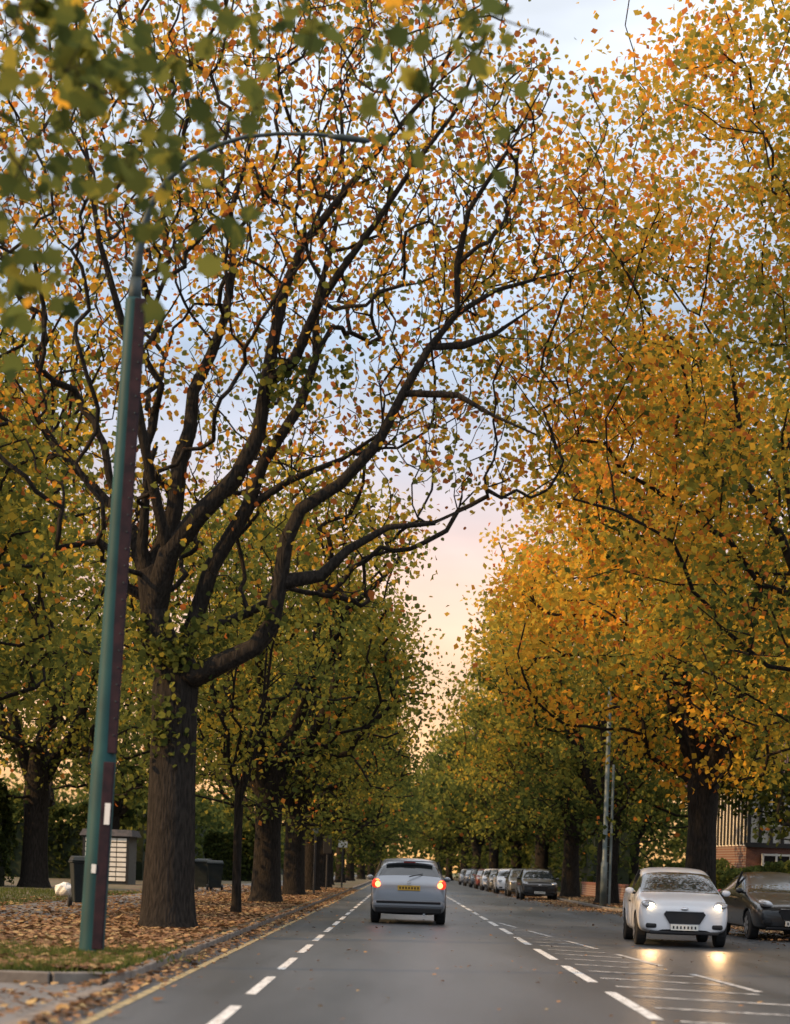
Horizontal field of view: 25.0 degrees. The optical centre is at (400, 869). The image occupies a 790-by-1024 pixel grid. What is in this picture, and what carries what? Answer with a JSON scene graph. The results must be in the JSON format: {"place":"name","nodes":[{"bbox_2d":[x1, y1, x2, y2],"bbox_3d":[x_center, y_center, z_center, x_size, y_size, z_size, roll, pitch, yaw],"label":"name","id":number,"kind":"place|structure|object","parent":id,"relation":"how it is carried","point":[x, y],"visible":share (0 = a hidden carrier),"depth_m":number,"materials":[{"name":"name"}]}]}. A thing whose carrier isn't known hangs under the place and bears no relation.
{"place":"outdoors","nodes":[
{"label":"outdoors","id":0,"kind":"place"},
{"bbox_2d":[0,983,97,1023],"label":"driveway","id":1,"kind":"structure","parent":0,"point":[53,988],"depth_m":15.34,"materials":[{"name":"concrete"}]},
{"bbox_2d":[0,0,549,385],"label":"plane tree","id":2,"kind":"object","parent":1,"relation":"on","point":[74,76],"visible":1,"depth_m":11.11,"materials":[{"name":"green plant"}]},
{"bbox_2d":[79,828,141,884],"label":"garden shed","id":3,"kind":"structure","parent":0,"point":[122,867],"depth_m":80.64,"materials":[{"name":"grey"}]},
{"bbox_2d":[0,875,356,924],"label":"footpath","id":4,"kind":"structure","parent":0,"point":[44,904],"depth_m":39.19,"materials":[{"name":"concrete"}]},
{"bbox_2d":[67,856,84,906],"bbox_3d":[-7.019,0.271,39.421,0.651,1.155,0.835,2,0,-17],"label":"wheelie bin","id":5,"kind":"object","parent":4,"relation":"on","point":[77,863],"visible":0.52,"depth_m":39.08,"materials":[{"name":"plastic"}]},
{"bbox_2d":[195,859,212,889],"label":"wheelie bin","id":6,"kind":"object","parent":4,"relation":"on","point":[201,872],"visible":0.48,"depth_m":70.66,"materials":[{"name":"plastic"}]},
{"bbox_2d":[206,860,223,889],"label":"wheelie bin","id":7,"kind":"object","parent":4,"relation":"on","point":[215,869],"visible":0.98,"depth_m":69.68,"materials":[{"name":"plastic"}]},
{"bbox_2d":[0,873,371,971],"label":"grass verge","id":8,"kind":"object","parent":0,"point":[137,885],"depth_m":67.32,"materials":[{"name":"plant"}]},
{"bbox_2d":[0,778,18,885],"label":"hedge","id":9,"kind":"object","parent":8,"relation":"on","point":[7,830],"visible":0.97,"depth_m":65.89,"materials":[{"name":"green plant"}]},
{"bbox_2d":[55,882,70,896],"bbox_3d":[-9.624,0.583,51.000,0.623,0.483,0.637,2,0,0],"label":"rubbish sack","id":10,"kind":"object","parent":8,"relation":"on","point":[62,889],"visible":0.65,"depth_m":50.77,"materials":[{"name":"white plastic"}]},
{"bbox_2d":[0,245,129,732],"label":"plane tree","id":11,"kind":"object","parent":8,"relation":"on","point":[20,547],"visible":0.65,"depth_m":33.84,"materials":[{"name":"green plant"}]},
{"bbox_2d":[1,790,137,878],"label":"hedge","id":12,"kind":"object","parent":8,"relation":"on","point":[65,842],"visible":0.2,"depth_m":98.25,"materials":[{"name":"green plant"}]},
{"bbox_2d":[0,298,162,726],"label":"plane tree","id":13,"kind":"object","parent":8,"relation":"on","point":[30,613],"visible":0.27,"depth_m":42.90,"materials":[{"name":"green plant"}]},
{"bbox_2d":[0,463,202,887],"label":"plane tree","id":14,"kind":"object","parent":8,"relation":"on","point":[39,765],"visible":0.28,"depth_m":65.42,"materials":[{"name":"green plant"}]},
{"bbox_2d":[0,886,202,974],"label":"grass","id":15,"kind":"structure","parent":8,"relation":"on","point":[64,951],"depth_m":19.52,"materials":[{"name":"green plant"}]},
{"bbox_2d":[0,605,226,850],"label":"plane tree","id":16,"kind":"object","parent":8,"relation":"on","point":[122,810],"visible":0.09,"depth_m":90.99,"materials":[{"name":"green plant"}]},
{"bbox_2d":[79,132,369,952],"bbox_3d":[-1.990,-3.636,20.000,2.672,9.420,0.301,4,0,0],"label":"street lamp","id":17,"kind":"object","parent":8,"relation":"on","point":[97,857],"visible":0.97,"depth_m":19.89,"materials":[{"name":"metal"}]},
{"bbox_2d":[92,762,114,949],"bbox_3d":[-3.329,-0.157,19.890,0.120,2.100,0.060,4,0,0],"label":"access door","id":18,"kind":"structure","parent":17,"relation":"in","point":[109,767],"depth_m":19.86,"materials":[{"name":"metal"}]},
{"bbox_2d":[202,819,254,880],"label":"hedge","id":19,"kind":"object","parent":8,"relation":"on","point":[215,847],"visible":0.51,"depth_m":118.14,"materials":[{"name":"green plant"}]},
{"bbox_2d":[129,463,369,911],"bbox_3d":[-3.282,-3.812,38.633,5.375,9.800,5.171,2,0,-23],"label":"young tree","id":20,"kind":"object","parent":8,"relation":"on","point":[239,802],"visible":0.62,"depth_m":38.32,"materials":[{"name":"green plant"}]},
{"bbox_2d":[77,428,470,902],"bbox_3d":[-3.966,-5.705,50.425,11.775,13.590,12.073,2,0,-29],"label":"plane tree","id":21,"kind":"object","parent":8,"relation":"on","point":[266,880],"visible":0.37,"depth_m":50.07,"materials":[{"name":"green plant"}]},
{"bbox_2d":[0,0,622,927],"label":"plane tree","id":22,"kind":"object","parent":8,"relation":"on","point":[168,886],"visible":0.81,"depth_m":28.34,"materials":[{"name":"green plant"}]},
{"bbox_2d":[313,829,317,893],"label":"signpost","id":23,"kind":"object","parent":8,"relation":"on","point":[314,864],"visible":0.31,"depth_m":69.96,"materials":[{"name":"grey metal"}]},
{"bbox_2d":[209,669,428,886],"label":"plane tree","id":24,"kind":"object","parent":8,"relation":"on","point":[322,862],"visible":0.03,"depth_m":93.56,"materials":[{"name":"green plant"}]},
{"bbox_2d":[195,553,456,894],"bbox_3d":[-3.276,-5.349,64.577,11.469,12.910,11.187,2,0,-13],"label":"plane tree","id":25,"kind":"object","parent":8,"relation":"on","point":[294,870],"visible":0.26,"depth_m":64.64,"materials":[{"name":"green plant"}]},
{"bbox_2d":[323,837,331,888],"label":"bus stop sign","id":26,"kind":"object","parent":8,"relation":"on","point":[327,848],"visible":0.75,"depth_m":83.92,"materials":[{"name":"grey metal"}]},
{"bbox_2d":[198,605,458,889],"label":"plane tree","id":27,"kind":"object","parent":8,"relation":"on","point":[309,853],"visible":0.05,"depth_m":78.67,"materials":[{"name":"green plant"}]},
{"bbox_2d":[244,717,414,884],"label":"plane tree","id":28,"kind":"object","parent":8,"relation":"on","point":[345,819],"visible":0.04,"depth_m":111.58,"materials":[{"name":"green plant"}]},
{"bbox_2d":[338,840,347,886],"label":"road sign","id":29,"kind":"object","parent":8,"relation":"on","point":[346,842],"visible":0.59,"depth_m":99.96,"materials":[{"name":"grey metal"}]},
{"bbox_2d":[282,724,425,882],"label":"plane tree","id":30,"kind":"object","parent":8,"relation":"on","point":[360,853],"visible":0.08,"depth_m":131.38,"materials":[{"name":"green plant"}]},
{"bbox_2d":[334,745,423,880],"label":"plane tree","id":31,"kind":"object","parent":8,"relation":"on","point":[350,874],"visible":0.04,"depth_m":153.80,"materials":[{"name":"green plant"}]},
{"bbox_2d":[352,765,422,878],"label":"plane tree","id":32,"kind":"object","parent":8,"relation":"on","point":[361,869],"visible":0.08,"depth_m":179.61,"materials":[{"name":"green plant"}]},
{"bbox_2d":[345,766,430,877],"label":"plane tree","id":33,"kind":"object","parent":8,"relation":"on","point":[374,845],"visible":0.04,"depth_m":212.12,"materials":[{"name":"green plant"}]},
{"bbox_2d":[0,884,789,1023],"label":"fallen leaves","id":34,"kind":"object","parent":8,"relation":"on","point":[251,910],"visible":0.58,"depth_m":27.12,"materials":[{"name":"brown plant"}]},
{"bbox_2d":[365,787,428,873],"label":"plane tree","id":35,"kind":"object","parent":8,"relation":"on","point":[377,850],"depth_m":249.63,"materials":[{"name":"green plant"}]},
{"bbox_2d":[0,0,789,872],"label":"sky","id":36,"kind":"structure","parent":0,"point":[568,22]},
{"bbox_2d":[33,880,789,1023],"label":"road","id":37,"kind":"structure","parent":0,"point":[480,990],"depth_m":20.82,"materials":[{"name":"grey asphalt"}]},
{"bbox_2d":[76,884,370,1023],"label":"yellow line","id":38,"kind":"object","parent":37,"relation":"on","point":[90,1019],"depth_m":17.59,"materials":[{"name":"paint"}]},
{"bbox_2d":[208,894,370,1023],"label":"lane marking","id":39,"kind":"object","parent":37,"relation":"on","point":[225,1014],"visible":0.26,"depth_m":18.07,"materials":[{"name":"paint"}]},
{"bbox_2d":[367,858,450,923],"bbox_3d":[0.175,0.466,41.251,1.990,1.472,4.046,2,0,0],"label":"silver hatchback car","id":40,"kind":"object","parent":37,"relation":"on","point":[409,886],"visible":1,"depth_m":39.37,"materials":[{"name":"grey paint"}]},
{"bbox_2d":[404,765,465,873],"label":"plane tree","id":41,"kind":"object","parent":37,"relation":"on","point":[436,849],"visible":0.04,"depth_m":264.49,"materials":[{"name":"green plant"}]},
{"bbox_2d":[406,754,470,880],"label":"plane tree","id":42,"kind":"object","parent":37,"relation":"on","point":[448,871],"visible":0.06,"depth_m":229.03,"materials":[{"name":"green plant"}]},
{"bbox_2d":[458,869,466,884],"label":"parked car","id":43,"kind":"object","parent":37,"relation":"on","point":[462,871],"visible":0.39,"depth_m":162.62,"materials":[{"name":"silver metal"}]},
{"bbox_2d":[463,869,476,885],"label":"parked car","id":44,"kind":"object","parent":37,"relation":"on","point":[466,877],"visible":0.38,"depth_m":150.97,"materials":[{"name":"silver paint"}]},
{"bbox_2d":[468,870,476,886],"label":"parked car","id":45,"kind":"object","parent":37,"relation":"on","point":[471,879],"visible":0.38,"depth_m":138.79,"materials":[{"name":"grey paint"}]},
{"bbox_2d":[473,869,484,888],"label":"parked car","id":46,"kind":"object","parent":37,"relation":"on","point":[477,878],"visible":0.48,"depth_m":128.89,"materials":[{"name":"red paint"}]},
{"bbox_2d":[479,869,498,889],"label":"parked car","id":47,"kind":"object","parent":37,"relation":"on","point":[483,877],"visible":0.41,"depth_m":119.06,"materials":[{"name":"white paint"}]},
{"bbox_2d":[486,870,496,891],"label":"parked car","id":48,"kind":"object","parent":37,"relation":"on","point":[489,882],"visible":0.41,"depth_m":111.11,"materials":[{"name":"grey paint"}]},
{"bbox_2d":[493,869,510,893],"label":"parked car","id":49,"kind":"object","parent":37,"relation":"on","point":[499,881],"visible":0.41,"depth_m":101.91,"materials":[{"name":"white paint"}]},
{"bbox_2d":[504,869,539,896],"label":"parked car","id":50,"kind":"object","parent":37,"relation":"on","point":[511,879],"visible":0.48,"depth_m":91.89,"materials":[{"name":"grey paint"}]},
{"bbox_2d":[516,868,558,899],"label":"parked car","id":51,"kind":"object","parent":37,"relation":"on","point":[535,882],"visible":0.99,"depth_m":81.47,"materials":[{"name":"black paint"}]},
{"bbox_2d":[447,897,663,1019],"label":"line","id":52,"kind":"object","parent":37,"relation":"on","point":[634,1006],"visible":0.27,"depth_m":20.65,"materials":[{"name":"paint"}]},
{"bbox_2d":[499,923,789,1023],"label":"hatched marking","id":53,"kind":"object","parent":37,"relation":"on","point":[742,987],"visible":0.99,"depth_m":20.45,"materials":[{"name":"paint"}]},
{"bbox_2d":[622,867,730,946],"bbox_3d":[5.064,0.657,33.088,1.910,1.413,3.884,2,0,3],"label":"white hatchback car","id":54,"kind":"object","parent":37,"relation":"on","point":[673,901],"visible":1,"depth_m":31.67,"materials":[{"name":"white paint"}]},
{"bbox_2d":[718,871,789,938],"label":"parked car","id":55,"kind":"object","parent":37,"relation":"on","point":[755,902],"visible":0.81,"depth_m":37.09,"materials":[{"name":"black paint"}]},
{"bbox_2d":[443,876,622,908],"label":"grass verge","id":56,"kind":"object","parent":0,"point":[561,898],"depth_m":77.62,"materials":[{"name":"green plant"}]},
{"bbox_2d":[405,746,488,877],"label":"plane tree","id":57,"kind":"object","parent":56,"relation":"on","point":[453,849],"visible":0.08,"depth_m":197.40,"materials":[{"name":"green plant"}]},
{"bbox_2d":[399,726,503,868],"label":"plane tree","id":58,"kind":"object","parent":56,"relation":"on","point":[476,847],"visible":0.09,"depth_m":169.84,"materials":[{"name":"green plant"}]},
{"bbox_2d":[413,701,528,868],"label":"plane tree","id":59,"kind":"object","parent":56,"relation":"on","point":[494,860],"visible":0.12,"depth_m":145.26,"materials":[{"name":"green plant"}]},
{"bbox_2d":[428,690,563,868],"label":"plane tree","id":60,"kind":"object","parent":56,"relation":"on","point":[515,854],"visible":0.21,"depth_m":122.29,"materials":[{"name":"green plant"}]},
{"bbox_2d":[428,628,639,878],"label":"plane tree","id":61,"kind":"object","parent":56,"relation":"on","point":[542,848],"visible":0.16,"depth_m":103.60,"materials":[{"name":"green plant"}]},
{"bbox_2d":[428,566,668,897],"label":"plane tree","id":62,"kind":"object","parent":56,"relation":"on","point":[569,873],"visible":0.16,"depth_m":85.57,"materials":[{"name":"green plant"}]},
{"bbox_2d":[468,770,636,893],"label":"hedge","id":63,"kind":"object","parent":56,"relation":"on","point":[587,875],"visible":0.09,"depth_m":100.40,"materials":[{"name":"green plant"}]},
{"bbox_2d":[356,0,789,757],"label":"plane tree","id":64,"kind":"object","parent":56,"relation":"on","point":[690,540],"visible":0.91,"depth_m":31.58,"materials":[{"name":"orange plant"}]},
{"bbox_2d":[581,882,628,900],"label":"brick wall","id":65,"kind":"structure","parent":56,"relation":"on","point":[589,889],"depth_m":90.52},
{"bbox_2d":[440,465,778,904],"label":"plane tree","id":66,"kind":"object","parent":56,"relation":"on","point":[627,780],"visible":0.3,"depth_m":68.33,"materials":[{"name":"orange plant"}]},
{"bbox_2d":[540,689,699,884],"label":"plane tree","id":67,"kind":"object","parent":56,"relation":"on","point":[635,868],"visible":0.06,"depth_m":114.55,"materials":[{"name":"green plant"}]},
{"bbox_2d":[454,311,789,886],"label":"plane tree","id":68,"kind":"object","parent":56,"relation":"on","point":[706,764],"visible":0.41,"depth_m":49.85,"materials":[{"name":"orange plant"}]},
{"bbox_2d":[599,674,652,906],"bbox_3d":[8.414,-2.984,65.000,2.042,8.720,0.260,2,0,0],"label":"street lamp","id":69,"kind":"object","parent":56,"relation":"on","point":[603,884],"visible":0.7,"depth_m":64.94,"materials":[{"name":"grey metal"}]},
{"bbox_2d":[646,647,785,813],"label":"plane tree","id":70,"kind":"object","parent":56,"relation":"on","point":[674,792],"visible":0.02,"depth_m":97.92,"materials":[{"name":"green plant"}]},
{"bbox_2d":[656,515,789,858],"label":"plane tree","id":71,"kind":"object","parent":56,"relation":"on","point":[766,797],"visible":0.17,"depth_m":67.81,"materials":[{"name":"orange plant"}]},
{"bbox_2d":[660,858,789,889],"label":"hedge","id":72,"kind":"object","parent":56,"relation":"on","point":[725,875],"visible":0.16,"depth_m":56.80,"materials":[{"name":"green plant"}]},
{"bbox_2d":[716,846,789,867],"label":"ground floor","id":73,"kind":"structure","parent":56,"relation":"on","point":[739,856],"depth_m":75.71,"materials":[{"name":"brick"}]},
{"bbox_2d":[716,784,789,848],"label":"timber","id":74,"kind":"object","parent":73,"relation":"on","point":[748,843],"visible":0.32,"depth_m":76.50,"materials":[{"name":"black paint"}]},
{"bbox_2d":[761,796,789,865],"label":"window frames","id":75,"kind":"structure","parent":74,"relation":"attached to","point":[763,855],"depth_m":75.47,"materials":[{"name":"white plastic"}]},
{"bbox_2d":[764,799,789,862],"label":"windows","id":76,"kind":"structure","parent":75,"relation":"attached to","point":[772,858],"depth_m":75.52,"materials":[{"name":"black glass"}]},
{"bbox_2d":[716,783,789,846],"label":"wall","id":77,"kind":"structure","parent":73,"relation":"on","point":[766,836],"depth_m":75.71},
{"bbox_2d":[685,742,788,787],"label":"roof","id":78,"kind":"structure","parent":77,"relation":"on","point":[756,755],"depth_m":76.81,"materials":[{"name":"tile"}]},
{"label":"ground","id":79,"kind":"structure","parent":0,"visible":0},
{"bbox_2d":[1,981,129,1023],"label":"kerb","id":80,"kind":"structure","parent":79,"relation":"on","point":[29,1017],"depth_m":14.51,"materials":[{"name":"concrete"}]},
{"bbox_2d":[0,880,371,985],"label":"kerb","id":81,"kind":"structure","parent":79,"relation":"on","point":[29,977],"depth_m":17.38,"materials":[{"name":"concrete"}]},
{"bbox_2d":[127,779,284,879],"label":"hedge","id":82,"kind":"object","parent":79,"relation":"on","point":[203,823],"visible":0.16,"depth_m":129.84,"materials":[{"name":"green plant"}]},
{"bbox_2d":[1,758,687,877],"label":"distant trees","id":83,"kind":"object","parent":79,"relation":"on","point":[676,852],"visible":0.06,"depth_m":296.33,"materials":[{"name":"green plant"}]},
{"bbox_2d":[540,896,782,932],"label":"kerb","id":84,"kind":"structure","parent":79,"relation":"on","point":[598,906],"depth_m":67.70,"materials":[{"name":"concrete"}]}
]}

